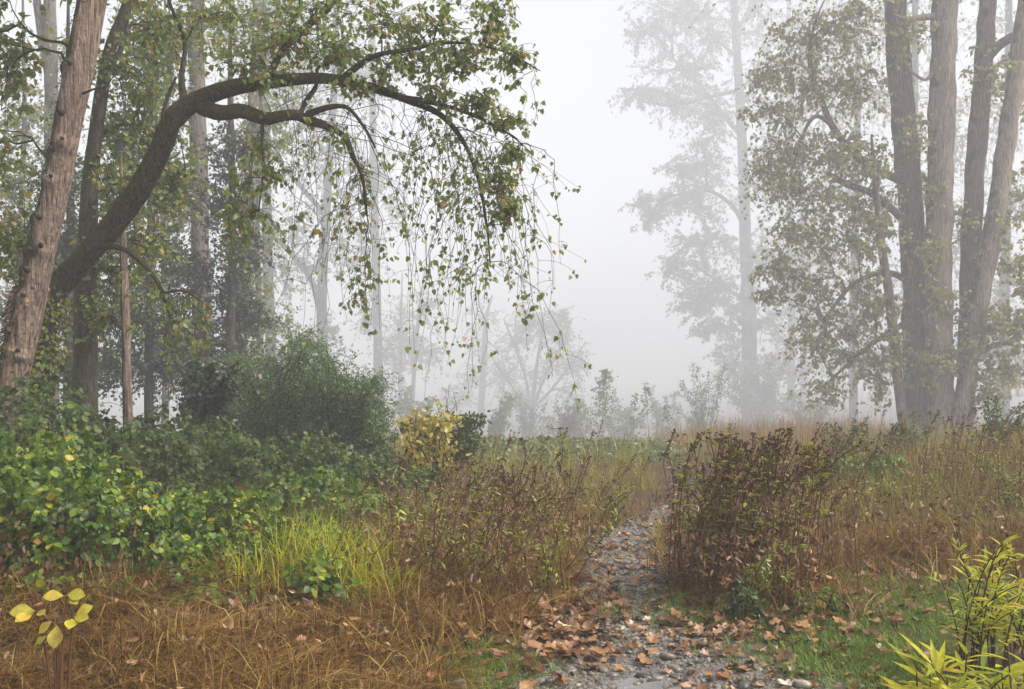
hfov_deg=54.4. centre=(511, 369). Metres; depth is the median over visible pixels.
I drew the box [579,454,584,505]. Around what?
dead stalk
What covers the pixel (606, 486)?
dead stalk
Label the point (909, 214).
cottonwood tree
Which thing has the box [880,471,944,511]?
ferny weed
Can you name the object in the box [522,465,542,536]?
dead stalk
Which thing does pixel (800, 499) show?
dead stalk
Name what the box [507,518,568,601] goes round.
ferny weed
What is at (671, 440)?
dead stalk
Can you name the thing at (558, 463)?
dead stalk
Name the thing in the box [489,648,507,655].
fallen leaf
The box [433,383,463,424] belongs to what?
bare shrub
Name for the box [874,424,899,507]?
dead stalk
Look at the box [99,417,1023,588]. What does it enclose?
yellowing grass
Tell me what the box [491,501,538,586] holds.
dead stalk
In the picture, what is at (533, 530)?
dead stalk
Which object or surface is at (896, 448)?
dead stalk
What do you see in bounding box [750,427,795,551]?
dead stalk
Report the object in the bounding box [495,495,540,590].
dead stalk
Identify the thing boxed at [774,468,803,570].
dead stalk
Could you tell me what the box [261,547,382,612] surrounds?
bramble thicket
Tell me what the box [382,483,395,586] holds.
dead stalk
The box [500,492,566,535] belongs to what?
ferny weed
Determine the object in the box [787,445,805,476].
dead stalk
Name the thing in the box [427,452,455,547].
dead stalk
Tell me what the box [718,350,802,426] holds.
hazy bush
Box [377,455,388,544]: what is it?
dead stalk
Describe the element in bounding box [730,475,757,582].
dead stalk
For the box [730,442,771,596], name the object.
dead stalk
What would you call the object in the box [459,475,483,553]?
dead stalk
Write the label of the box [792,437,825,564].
dead stalk
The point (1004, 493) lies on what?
ferny weed
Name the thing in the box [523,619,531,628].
fallen leaf
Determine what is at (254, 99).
broken grey tree
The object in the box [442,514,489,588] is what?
dead stalk
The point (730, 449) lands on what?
dead stalk
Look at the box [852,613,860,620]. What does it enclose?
fallen leaf
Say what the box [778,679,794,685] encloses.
fallen leaf
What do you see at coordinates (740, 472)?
dead stalk
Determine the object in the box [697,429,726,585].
dead stalk
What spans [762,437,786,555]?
dead stalk
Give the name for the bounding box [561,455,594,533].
dead stalk
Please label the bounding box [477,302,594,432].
fan tree
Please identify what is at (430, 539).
dead stalk
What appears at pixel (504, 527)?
dead stalk
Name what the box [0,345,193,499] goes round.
bramble thicket
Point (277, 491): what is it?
bramble thicket
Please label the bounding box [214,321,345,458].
broom shrub
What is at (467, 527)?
dead stalk
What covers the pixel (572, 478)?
dead stalk
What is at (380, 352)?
foggy tree
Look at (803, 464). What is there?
dead stalk
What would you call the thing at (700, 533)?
dead stalk
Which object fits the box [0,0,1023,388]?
sky
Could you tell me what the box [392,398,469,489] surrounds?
yellow shrub
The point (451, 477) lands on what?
dead stalk
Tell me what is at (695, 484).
ferny weed
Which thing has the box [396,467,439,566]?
dead stalk
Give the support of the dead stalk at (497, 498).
on the ground at (658, 395)
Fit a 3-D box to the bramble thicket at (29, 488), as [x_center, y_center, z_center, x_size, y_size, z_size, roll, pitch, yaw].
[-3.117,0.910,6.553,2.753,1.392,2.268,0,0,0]
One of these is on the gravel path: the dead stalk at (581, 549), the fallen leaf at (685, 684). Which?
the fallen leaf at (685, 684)
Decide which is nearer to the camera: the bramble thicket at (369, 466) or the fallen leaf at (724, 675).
the fallen leaf at (724, 675)
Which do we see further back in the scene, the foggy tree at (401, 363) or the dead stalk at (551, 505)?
the foggy tree at (401, 363)
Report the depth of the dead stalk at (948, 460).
11.91 m
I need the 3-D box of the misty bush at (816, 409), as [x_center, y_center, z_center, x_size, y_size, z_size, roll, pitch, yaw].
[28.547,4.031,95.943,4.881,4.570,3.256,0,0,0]
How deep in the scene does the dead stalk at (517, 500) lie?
8.97 m
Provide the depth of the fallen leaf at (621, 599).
6.82 m
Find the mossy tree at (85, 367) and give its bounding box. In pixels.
[36,0,211,476]
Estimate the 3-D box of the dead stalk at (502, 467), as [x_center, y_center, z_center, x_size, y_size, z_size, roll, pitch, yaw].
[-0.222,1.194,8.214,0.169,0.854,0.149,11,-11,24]
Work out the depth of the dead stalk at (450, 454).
10.32 m
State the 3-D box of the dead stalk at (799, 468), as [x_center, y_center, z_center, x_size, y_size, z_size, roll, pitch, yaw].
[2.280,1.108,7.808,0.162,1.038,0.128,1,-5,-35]
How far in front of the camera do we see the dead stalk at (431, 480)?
7.48 m
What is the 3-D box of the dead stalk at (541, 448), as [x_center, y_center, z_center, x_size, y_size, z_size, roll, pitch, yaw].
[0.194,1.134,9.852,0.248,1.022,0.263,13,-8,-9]
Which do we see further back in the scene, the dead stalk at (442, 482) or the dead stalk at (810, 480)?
the dead stalk at (442, 482)
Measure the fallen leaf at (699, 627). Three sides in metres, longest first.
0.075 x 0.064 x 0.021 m
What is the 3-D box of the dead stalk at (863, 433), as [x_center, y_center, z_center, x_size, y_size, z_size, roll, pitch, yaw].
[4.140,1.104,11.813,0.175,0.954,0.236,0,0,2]
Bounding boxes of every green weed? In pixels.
[721,572,771,630]
[779,587,854,622]
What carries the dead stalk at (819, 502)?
on the ground at (658, 395)
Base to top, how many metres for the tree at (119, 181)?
4.225 m
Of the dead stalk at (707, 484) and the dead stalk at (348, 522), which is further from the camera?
the dead stalk at (348, 522)
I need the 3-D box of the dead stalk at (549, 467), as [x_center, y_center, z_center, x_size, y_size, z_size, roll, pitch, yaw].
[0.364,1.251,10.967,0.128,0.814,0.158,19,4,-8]
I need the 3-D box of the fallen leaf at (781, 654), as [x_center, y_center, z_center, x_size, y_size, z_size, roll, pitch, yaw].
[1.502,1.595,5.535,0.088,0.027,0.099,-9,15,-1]
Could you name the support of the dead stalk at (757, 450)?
on the ground at (658, 395)
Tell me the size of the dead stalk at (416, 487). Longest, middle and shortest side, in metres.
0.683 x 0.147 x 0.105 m
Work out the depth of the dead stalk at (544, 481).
9.06 m
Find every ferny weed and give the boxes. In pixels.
[416,515,505,580]
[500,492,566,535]
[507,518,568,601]
[574,483,639,517]
[682,490,731,595]
[683,470,803,573]
[736,540,796,618]
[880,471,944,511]
[983,460,1023,511]
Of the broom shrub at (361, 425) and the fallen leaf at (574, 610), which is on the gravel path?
the fallen leaf at (574, 610)
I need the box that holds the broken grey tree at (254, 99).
[204,0,350,410]
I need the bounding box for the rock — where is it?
[595,677,673,688]
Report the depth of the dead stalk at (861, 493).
9.73 m
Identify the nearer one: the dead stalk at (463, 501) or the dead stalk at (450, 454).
the dead stalk at (463, 501)
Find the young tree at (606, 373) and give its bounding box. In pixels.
[572,369,626,438]
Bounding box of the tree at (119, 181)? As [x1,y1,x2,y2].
[66,153,191,450]
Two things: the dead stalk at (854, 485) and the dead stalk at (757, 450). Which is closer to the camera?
the dead stalk at (757, 450)
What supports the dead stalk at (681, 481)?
on the ground at (658, 395)
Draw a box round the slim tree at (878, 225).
[835,136,916,428]
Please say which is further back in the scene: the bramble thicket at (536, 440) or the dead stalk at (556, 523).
the bramble thicket at (536, 440)
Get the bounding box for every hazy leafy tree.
[0,0,134,429]
[96,0,219,426]
[208,0,337,379]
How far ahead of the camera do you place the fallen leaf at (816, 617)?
6.25 m
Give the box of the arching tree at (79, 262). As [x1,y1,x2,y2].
[23,0,591,447]
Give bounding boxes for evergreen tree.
[0,2,138,422]
[89,0,223,431]
[154,0,284,411]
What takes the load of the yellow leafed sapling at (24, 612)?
on the ground at (658, 395)
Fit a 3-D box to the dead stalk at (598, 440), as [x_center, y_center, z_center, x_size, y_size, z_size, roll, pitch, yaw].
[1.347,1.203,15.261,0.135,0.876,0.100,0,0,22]
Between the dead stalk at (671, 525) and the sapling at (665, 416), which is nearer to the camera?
the dead stalk at (671, 525)
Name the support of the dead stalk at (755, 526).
on the ground at (658, 395)
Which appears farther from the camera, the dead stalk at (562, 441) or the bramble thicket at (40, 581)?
the dead stalk at (562, 441)
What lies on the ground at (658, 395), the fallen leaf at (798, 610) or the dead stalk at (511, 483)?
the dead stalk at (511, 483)
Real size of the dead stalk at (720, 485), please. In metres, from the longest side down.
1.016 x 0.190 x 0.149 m
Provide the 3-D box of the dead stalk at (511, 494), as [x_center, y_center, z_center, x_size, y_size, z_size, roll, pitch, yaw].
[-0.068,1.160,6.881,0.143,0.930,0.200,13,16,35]
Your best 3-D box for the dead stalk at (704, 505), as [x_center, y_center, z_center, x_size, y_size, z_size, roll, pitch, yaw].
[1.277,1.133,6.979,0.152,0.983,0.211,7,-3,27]
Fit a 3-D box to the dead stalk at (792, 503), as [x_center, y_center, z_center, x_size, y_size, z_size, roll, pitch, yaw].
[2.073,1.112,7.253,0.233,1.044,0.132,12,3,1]
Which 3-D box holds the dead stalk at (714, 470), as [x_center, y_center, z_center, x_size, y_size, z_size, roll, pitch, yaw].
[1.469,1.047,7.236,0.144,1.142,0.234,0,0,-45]
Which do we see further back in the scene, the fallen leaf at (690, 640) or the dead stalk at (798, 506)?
the dead stalk at (798, 506)
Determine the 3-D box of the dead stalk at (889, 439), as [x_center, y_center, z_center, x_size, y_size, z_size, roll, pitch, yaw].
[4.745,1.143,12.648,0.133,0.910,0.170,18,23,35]
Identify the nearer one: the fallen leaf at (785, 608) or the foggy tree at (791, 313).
the fallen leaf at (785, 608)
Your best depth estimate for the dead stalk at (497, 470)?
7.78 m
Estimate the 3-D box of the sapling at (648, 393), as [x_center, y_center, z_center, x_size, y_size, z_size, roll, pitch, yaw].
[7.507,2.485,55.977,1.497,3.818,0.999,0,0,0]
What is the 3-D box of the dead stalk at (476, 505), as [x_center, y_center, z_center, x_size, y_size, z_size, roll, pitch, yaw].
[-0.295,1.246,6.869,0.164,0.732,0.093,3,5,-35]
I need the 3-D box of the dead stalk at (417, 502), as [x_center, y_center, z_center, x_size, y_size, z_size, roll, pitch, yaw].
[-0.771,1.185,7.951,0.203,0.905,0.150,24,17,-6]
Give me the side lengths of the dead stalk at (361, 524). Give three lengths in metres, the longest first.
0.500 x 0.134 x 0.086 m
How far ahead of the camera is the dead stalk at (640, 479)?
11.05 m
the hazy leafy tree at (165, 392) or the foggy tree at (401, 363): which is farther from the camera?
the foggy tree at (401, 363)
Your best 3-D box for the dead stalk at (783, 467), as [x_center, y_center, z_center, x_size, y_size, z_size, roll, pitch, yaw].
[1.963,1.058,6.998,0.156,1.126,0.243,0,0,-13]
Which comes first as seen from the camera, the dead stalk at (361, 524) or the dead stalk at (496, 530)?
the dead stalk at (496, 530)
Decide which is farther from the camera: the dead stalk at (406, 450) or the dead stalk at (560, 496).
the dead stalk at (560, 496)
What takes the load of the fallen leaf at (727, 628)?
on the gravel path
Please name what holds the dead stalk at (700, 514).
on the ground at (658, 395)
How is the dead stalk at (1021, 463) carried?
on the ground at (658, 395)
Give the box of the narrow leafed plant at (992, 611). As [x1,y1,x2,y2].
[925,534,1023,677]
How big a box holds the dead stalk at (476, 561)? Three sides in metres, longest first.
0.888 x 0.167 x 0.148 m
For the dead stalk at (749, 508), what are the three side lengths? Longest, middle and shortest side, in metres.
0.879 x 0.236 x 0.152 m
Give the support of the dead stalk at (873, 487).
on the ground at (658, 395)
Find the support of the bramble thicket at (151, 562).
on the ground at (658, 395)
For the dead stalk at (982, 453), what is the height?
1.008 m
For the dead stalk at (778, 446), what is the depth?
7.09 m
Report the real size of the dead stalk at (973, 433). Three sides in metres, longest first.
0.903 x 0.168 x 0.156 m
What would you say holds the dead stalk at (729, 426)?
on the ground at (658, 395)
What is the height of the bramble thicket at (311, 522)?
0.468 m
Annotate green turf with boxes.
[423,503,1023,688]
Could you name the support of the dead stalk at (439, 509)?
on the ground at (658, 395)
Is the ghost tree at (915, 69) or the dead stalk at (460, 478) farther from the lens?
the ghost tree at (915, 69)
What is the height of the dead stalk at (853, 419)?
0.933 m
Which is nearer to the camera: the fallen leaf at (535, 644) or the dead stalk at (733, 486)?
the fallen leaf at (535, 644)
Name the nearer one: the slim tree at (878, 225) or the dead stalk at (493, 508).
the dead stalk at (493, 508)
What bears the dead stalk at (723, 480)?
on the ground at (658, 395)
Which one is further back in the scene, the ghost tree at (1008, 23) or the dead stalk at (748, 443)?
the ghost tree at (1008, 23)
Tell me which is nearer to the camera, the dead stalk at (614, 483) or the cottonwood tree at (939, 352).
the dead stalk at (614, 483)
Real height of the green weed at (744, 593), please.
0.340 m
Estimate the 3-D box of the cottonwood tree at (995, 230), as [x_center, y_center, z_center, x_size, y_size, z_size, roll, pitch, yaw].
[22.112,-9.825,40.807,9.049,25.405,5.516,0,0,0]
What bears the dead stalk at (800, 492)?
on the ground at (658, 395)
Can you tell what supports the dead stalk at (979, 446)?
on the ground at (658, 395)
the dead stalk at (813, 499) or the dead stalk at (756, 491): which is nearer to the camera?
the dead stalk at (756, 491)
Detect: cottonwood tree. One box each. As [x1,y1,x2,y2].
[0,0,154,487]
[688,0,1014,435]
[888,0,986,435]
[941,0,1023,435]
[951,0,1023,433]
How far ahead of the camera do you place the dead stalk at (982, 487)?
9.21 m
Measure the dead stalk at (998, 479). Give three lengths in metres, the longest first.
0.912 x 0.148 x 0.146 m
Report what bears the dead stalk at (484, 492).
on the ground at (658, 395)
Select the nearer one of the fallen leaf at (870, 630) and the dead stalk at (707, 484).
the fallen leaf at (870, 630)
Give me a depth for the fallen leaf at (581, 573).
7.59 m
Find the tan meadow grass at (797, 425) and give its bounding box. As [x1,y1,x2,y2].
[651,407,891,469]
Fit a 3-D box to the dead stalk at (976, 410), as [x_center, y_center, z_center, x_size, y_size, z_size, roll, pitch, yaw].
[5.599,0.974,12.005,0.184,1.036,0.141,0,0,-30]
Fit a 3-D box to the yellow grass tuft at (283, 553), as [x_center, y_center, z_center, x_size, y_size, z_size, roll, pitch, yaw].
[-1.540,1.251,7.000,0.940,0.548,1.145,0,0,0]
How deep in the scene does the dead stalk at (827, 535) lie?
7.37 m
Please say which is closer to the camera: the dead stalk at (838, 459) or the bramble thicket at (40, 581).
the bramble thicket at (40, 581)
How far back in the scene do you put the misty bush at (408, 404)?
87.60 m
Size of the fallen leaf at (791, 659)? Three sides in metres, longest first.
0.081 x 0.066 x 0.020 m
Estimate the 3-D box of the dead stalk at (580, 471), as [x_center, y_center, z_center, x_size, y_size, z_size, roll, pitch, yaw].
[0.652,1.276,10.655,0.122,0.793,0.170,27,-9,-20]
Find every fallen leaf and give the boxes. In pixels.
[302,600,313,607]
[312,645,325,652]
[357,623,374,629]
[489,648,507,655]
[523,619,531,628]
[528,639,542,648]
[529,628,539,633]
[540,618,552,625]
[542,653,554,659]
[567,603,580,613]
[575,572,589,582]
[613,597,627,604]
[626,619,637,626]
[637,625,652,628]
[648,648,658,654]
[680,682,690,686]
[681,638,695,643]
[694,623,704,629]
[701,648,709,655]
[705,669,712,674]
[709,632,724,638]
[716,670,733,678]
[719,625,730,633]
[739,665,750,670]
[769,617,780,624]
[773,651,789,660]
[774,624,784,635]
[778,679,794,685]
[780,604,791,610]
[783,656,795,663]
[793,607,805,613]
[811,613,823,621]
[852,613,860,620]
[859,623,878,634]
[888,617,907,623]
[896,611,909,617]
[924,650,930,657]
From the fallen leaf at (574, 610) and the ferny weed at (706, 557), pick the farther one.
the ferny weed at (706, 557)
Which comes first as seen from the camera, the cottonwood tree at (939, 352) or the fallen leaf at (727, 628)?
the fallen leaf at (727, 628)
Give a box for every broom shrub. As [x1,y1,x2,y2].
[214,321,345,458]
[278,325,405,463]
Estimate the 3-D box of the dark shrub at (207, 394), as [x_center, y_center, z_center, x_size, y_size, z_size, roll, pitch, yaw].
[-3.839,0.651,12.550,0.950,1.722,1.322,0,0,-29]
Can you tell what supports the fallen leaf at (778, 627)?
on the ground at (658, 395)
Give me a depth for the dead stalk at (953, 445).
11.12 m
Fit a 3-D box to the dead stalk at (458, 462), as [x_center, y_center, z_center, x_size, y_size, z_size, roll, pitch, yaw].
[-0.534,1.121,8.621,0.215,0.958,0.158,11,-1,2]
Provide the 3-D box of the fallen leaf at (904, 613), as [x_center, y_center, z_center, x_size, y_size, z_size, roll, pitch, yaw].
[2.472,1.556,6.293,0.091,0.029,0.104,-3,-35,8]
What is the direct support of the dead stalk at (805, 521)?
on the ground at (658, 395)
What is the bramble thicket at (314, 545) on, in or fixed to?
on the ground at (658, 395)
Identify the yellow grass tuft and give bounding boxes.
[189,534,336,602]
[231,518,349,575]
[235,503,414,567]
[253,509,424,595]
[297,538,449,613]
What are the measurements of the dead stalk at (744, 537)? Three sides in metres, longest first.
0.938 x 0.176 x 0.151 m
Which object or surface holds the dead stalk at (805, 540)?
on the ground at (658, 395)
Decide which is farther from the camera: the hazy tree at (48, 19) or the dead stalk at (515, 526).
the hazy tree at (48, 19)
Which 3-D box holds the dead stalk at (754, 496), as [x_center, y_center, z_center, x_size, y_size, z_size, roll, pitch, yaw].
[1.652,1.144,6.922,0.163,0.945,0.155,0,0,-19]
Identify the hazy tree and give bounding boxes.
[0,0,144,435]
[607,0,810,428]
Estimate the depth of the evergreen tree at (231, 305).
22.93 m
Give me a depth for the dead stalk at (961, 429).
12.60 m
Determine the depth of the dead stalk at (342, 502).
8.32 m
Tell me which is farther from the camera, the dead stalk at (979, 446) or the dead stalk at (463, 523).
the dead stalk at (979, 446)
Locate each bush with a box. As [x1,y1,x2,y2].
[391,384,436,436]
[483,390,521,438]
[514,391,563,439]
[546,412,579,438]
[552,398,596,440]
[603,398,646,439]
[642,383,682,438]
[678,358,739,433]
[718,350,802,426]
[783,388,835,423]
[819,420,880,461]
[875,411,935,455]
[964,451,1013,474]
[977,393,1023,450]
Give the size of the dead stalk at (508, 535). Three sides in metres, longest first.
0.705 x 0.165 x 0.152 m
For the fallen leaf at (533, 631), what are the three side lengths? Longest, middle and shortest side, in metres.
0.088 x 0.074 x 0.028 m
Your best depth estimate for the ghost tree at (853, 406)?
124.44 m
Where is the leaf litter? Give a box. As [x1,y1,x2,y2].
[0,438,1023,688]
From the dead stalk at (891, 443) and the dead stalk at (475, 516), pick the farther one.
the dead stalk at (891, 443)
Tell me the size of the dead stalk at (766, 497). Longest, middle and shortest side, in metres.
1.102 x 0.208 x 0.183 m
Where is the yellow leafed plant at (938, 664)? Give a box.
[879,634,1023,688]
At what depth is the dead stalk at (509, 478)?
7.70 m
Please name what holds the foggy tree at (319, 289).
on the ground at (658, 395)
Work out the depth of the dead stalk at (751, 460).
7.20 m
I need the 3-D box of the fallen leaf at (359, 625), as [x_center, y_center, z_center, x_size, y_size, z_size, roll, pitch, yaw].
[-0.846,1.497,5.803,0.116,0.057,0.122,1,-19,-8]
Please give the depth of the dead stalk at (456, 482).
8.62 m
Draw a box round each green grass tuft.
[589,601,640,618]
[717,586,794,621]
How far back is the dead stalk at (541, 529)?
7.25 m
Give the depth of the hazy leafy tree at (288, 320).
39.95 m
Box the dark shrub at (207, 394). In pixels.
[172,353,250,437]
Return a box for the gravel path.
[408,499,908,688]
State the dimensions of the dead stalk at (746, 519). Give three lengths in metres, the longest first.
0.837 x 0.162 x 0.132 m
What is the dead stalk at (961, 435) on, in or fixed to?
on the ground at (658, 395)
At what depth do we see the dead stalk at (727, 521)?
7.03 m
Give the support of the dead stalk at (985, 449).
on the ground at (658, 395)
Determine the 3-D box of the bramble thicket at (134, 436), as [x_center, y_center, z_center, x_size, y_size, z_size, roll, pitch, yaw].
[-3.876,0.911,9.813,2.003,1.369,1.963,0,0,0]
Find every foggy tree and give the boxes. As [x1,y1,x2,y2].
[204,0,344,368]
[247,0,403,430]
[319,0,418,436]
[384,273,421,439]
[388,270,455,413]
[431,294,520,430]
[731,0,845,417]
[783,0,885,410]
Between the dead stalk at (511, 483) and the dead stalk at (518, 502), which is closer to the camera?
the dead stalk at (518, 502)
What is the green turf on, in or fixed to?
on the ground at (658, 395)
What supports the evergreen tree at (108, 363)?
on the ground at (658, 395)
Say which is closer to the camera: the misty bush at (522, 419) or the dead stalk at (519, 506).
the dead stalk at (519, 506)
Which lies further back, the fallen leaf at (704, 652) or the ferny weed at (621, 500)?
the ferny weed at (621, 500)
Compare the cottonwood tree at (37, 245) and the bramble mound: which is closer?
the cottonwood tree at (37, 245)
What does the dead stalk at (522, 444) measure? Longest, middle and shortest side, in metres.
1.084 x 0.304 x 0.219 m
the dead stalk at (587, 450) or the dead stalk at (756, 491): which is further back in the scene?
the dead stalk at (587, 450)
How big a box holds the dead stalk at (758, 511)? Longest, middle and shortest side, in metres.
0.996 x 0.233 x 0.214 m
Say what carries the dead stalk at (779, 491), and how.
on the ground at (658, 395)
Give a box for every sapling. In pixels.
[9,588,92,688]
[622,393,645,439]
[633,383,658,438]
[661,405,673,435]
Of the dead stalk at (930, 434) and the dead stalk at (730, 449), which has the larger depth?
the dead stalk at (930, 434)
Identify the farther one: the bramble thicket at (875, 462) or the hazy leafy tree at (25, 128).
the hazy leafy tree at (25, 128)
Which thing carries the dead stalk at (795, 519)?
on the ground at (658, 395)
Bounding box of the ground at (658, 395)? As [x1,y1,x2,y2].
[0,381,1023,688]
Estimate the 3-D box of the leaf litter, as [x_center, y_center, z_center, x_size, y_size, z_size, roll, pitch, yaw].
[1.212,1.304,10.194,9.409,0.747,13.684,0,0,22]
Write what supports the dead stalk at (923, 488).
on the ground at (658, 395)
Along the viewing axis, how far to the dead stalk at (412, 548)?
7.24 m
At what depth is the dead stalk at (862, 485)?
9.35 m
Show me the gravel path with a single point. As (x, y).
(669, 658)
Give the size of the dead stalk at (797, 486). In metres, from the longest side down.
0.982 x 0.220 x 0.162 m
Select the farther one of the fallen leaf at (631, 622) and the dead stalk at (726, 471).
the dead stalk at (726, 471)
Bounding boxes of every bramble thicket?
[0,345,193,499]
[0,403,252,620]
[0,477,293,601]
[0,569,181,623]
[57,395,213,505]
[72,415,404,510]
[103,558,287,617]
[123,395,261,495]
[166,463,453,530]
[178,510,380,589]
[223,437,499,501]
[228,537,364,589]
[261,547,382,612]
[391,434,619,467]
[550,435,708,465]
[603,441,717,465]
[799,442,928,500]
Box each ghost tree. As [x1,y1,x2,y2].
[758,0,927,424]
[850,0,1000,369]
[953,0,1023,422]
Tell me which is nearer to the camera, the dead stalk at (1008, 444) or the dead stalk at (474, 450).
the dead stalk at (474, 450)
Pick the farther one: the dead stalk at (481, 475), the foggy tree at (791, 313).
the foggy tree at (791, 313)
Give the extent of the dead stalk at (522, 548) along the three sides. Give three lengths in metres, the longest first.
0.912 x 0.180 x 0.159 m
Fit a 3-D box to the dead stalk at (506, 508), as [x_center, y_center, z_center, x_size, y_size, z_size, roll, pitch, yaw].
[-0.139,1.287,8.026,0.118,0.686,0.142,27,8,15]
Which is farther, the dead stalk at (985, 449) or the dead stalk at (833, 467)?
the dead stalk at (985, 449)
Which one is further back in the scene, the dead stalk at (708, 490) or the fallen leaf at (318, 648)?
the dead stalk at (708, 490)
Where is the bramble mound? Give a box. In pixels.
[399,409,491,476]
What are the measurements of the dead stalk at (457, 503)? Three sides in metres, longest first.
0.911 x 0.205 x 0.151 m
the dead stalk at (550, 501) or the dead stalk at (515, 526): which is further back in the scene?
the dead stalk at (550, 501)
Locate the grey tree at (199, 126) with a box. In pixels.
[110,0,279,376]
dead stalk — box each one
[326,491,350,528]
[332,473,375,557]
[339,497,365,543]
[343,503,357,548]
[349,512,374,544]
[361,493,406,576]
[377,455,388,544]
[380,454,412,549]
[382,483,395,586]
[384,485,429,594]
[393,472,448,545]
[396,445,412,549]
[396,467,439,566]
[396,486,478,582]
[397,533,422,574]
[406,507,415,582]
[409,484,420,544]
[409,498,486,564]
[412,514,448,567]
[415,471,434,567]
[423,485,447,577]
[424,502,492,592]
[425,480,473,578]
[426,465,462,576]
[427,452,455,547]
[430,464,452,558]
[431,460,478,563]
[436,446,472,537]
[438,492,467,554]
[442,477,460,528]
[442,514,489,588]
[444,427,470,505]
[445,503,478,575]
[446,452,459,521]
[448,477,480,567]
[450,482,468,563]
[450,507,483,560]
[450,510,482,559]
[453,445,476,520]
[453,463,485,534]
[454,452,473,535]
[454,476,517,575]
[457,452,481,540]
[457,487,502,604]
[458,464,502,550]
[458,468,493,564]
[458,483,470,529]
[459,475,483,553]
[459,497,482,590]
[459,513,503,594]
[462,484,498,564]
[468,472,501,531]
[474,448,486,500]
[474,489,525,577]
[476,466,507,543]
[476,483,514,552]
[486,487,496,547]
[487,517,529,597]
[488,470,509,552]
[490,492,512,538]
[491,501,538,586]
[492,470,531,607]
[494,476,510,565]
[494,476,516,585]
[495,429,518,504]
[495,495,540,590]
[495,501,525,550]
[497,501,532,565]
[500,475,526,541]
[501,490,573,595]
[503,447,532,533]
[504,492,556,562]
[506,507,539,559]
[507,465,519,552]
[510,437,527,535]
[512,483,523,550]
[515,480,542,613]
[515,513,552,612]
[519,435,551,519]
[520,496,558,561]
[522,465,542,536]
[523,466,540,550]
[531,448,547,487]
[533,453,560,535]
[533,487,584,608]
[534,489,564,542]
[535,472,553,578]
[535,481,548,511]
[536,450,561,503]
[539,482,563,554]
[541,468,578,573]
[546,498,570,557]
[548,471,586,523]
[550,426,569,522]
[551,462,568,535]
[556,513,592,567]
[560,495,615,577]
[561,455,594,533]
[563,455,590,511]
[569,431,596,536]
[570,507,626,587]
[575,481,608,554]
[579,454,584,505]
[587,458,601,497]
[595,420,602,470]
[595,465,633,516]
[595,554,611,612]
[598,564,612,612]
[605,460,624,496]
[614,453,636,494]
[618,458,633,510]
[629,456,650,514]
[661,428,685,562]
[661,446,677,580]
[668,431,706,576]
[668,466,688,573]
[668,477,677,564]
[670,440,701,595]
[672,462,694,559]
[673,479,706,568]
[677,443,701,571]
[684,451,748,592]
[685,462,710,596]
[689,470,710,554]
[693,462,710,520]
[693,493,725,577]
[694,432,724,590]
[695,442,750,597]
[695,485,714,599]
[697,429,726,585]
[697,445,734,573]
[698,438,727,544]
[702,491,719,583]
[709,459,738,552]
[713,431,731,570]
[713,436,736,577]
[714,432,739,569]
[714,453,726,560]
[714,466,738,578]
[716,456,736,580]
[717,477,737,579]
[720,441,754,545]
[721,445,746,558]
[722,476,748,585]
[725,423,735,448]
[726,466,752,568]
[727,448,750,565]
[727,459,757,571]
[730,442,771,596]
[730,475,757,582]
[730,477,775,598]
[731,451,752,579]
[731,471,768,588]
[734,457,759,566]
[735,481,772,576]
[738,444,761,554]
[738,457,770,569]
[738,466,760,575]
[739,432,756,560]
[741,477,754,575]
[744,463,770,571]
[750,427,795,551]
[751,435,773,522]
[752,448,779,573]
[753,429,778,562]
[753,481,780,561]
[754,445,781,559]
[754,454,770,557]
[755,473,777,582]
[757,434,787,549]
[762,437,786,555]
[763,474,800,581]
[764,467,786,568]
[766,477,781,555]
[770,459,806,541]
[771,428,792,562]
[773,428,793,553]
[774,464,801,589]
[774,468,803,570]
[776,455,826,561]
[779,462,796,561]
[780,441,807,576]
[781,463,819,569]
[782,447,821,590]
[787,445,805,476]
[789,477,828,583]
[789,499,809,619]
[790,488,829,593]
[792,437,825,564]
[793,444,807,556]
[793,485,809,600]
[796,465,832,568]
[797,444,826,575]
[797,479,828,588]
[798,466,820,597]
[803,422,825,499]
[804,440,873,563]
[805,454,831,592]
[807,471,836,559]
[810,461,833,568]
[813,450,838,569]
[814,464,834,583]
[814,483,848,585]
[816,427,828,497]
[822,429,843,468]
[822,443,835,544]
[842,477,855,535]
[849,462,857,515]
[850,409,860,458]
[852,444,886,596]
[853,417,868,481]
[856,422,867,491]
[857,465,874,524]
[857,472,866,521]
[863,473,879,538]
[871,492,883,537]
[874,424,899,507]
[878,426,895,481]
[888,422,900,477]
[892,428,904,492]
[893,439,902,487]
[895,411,915,452]
[896,411,906,454]
[896,493,907,539]
[913,410,939,470]
[917,465,932,520]
[919,409,935,463]
[921,426,929,486]
[928,447,947,512]
[935,415,950,480]
[943,415,957,482]
[944,430,980,487]
[947,422,968,499]
[948,429,962,499]
[954,414,964,474]
[955,407,975,472]
[960,423,974,494]
[963,423,990,521]
[972,494,991,532]
[973,407,981,477]
[977,417,994,500]
[979,429,1010,495]
[979,439,992,500]
[979,464,988,519]
[982,422,998,493]
[987,433,1001,501]
[992,477,1004,531]
[995,418,1019,496]
[996,425,1023,485]
[1003,406,1016,455]
[1011,420,1023,504]
[1012,430,1023,498]
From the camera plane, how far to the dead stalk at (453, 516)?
7.77 m
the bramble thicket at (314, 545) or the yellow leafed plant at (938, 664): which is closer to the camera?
the yellow leafed plant at (938, 664)

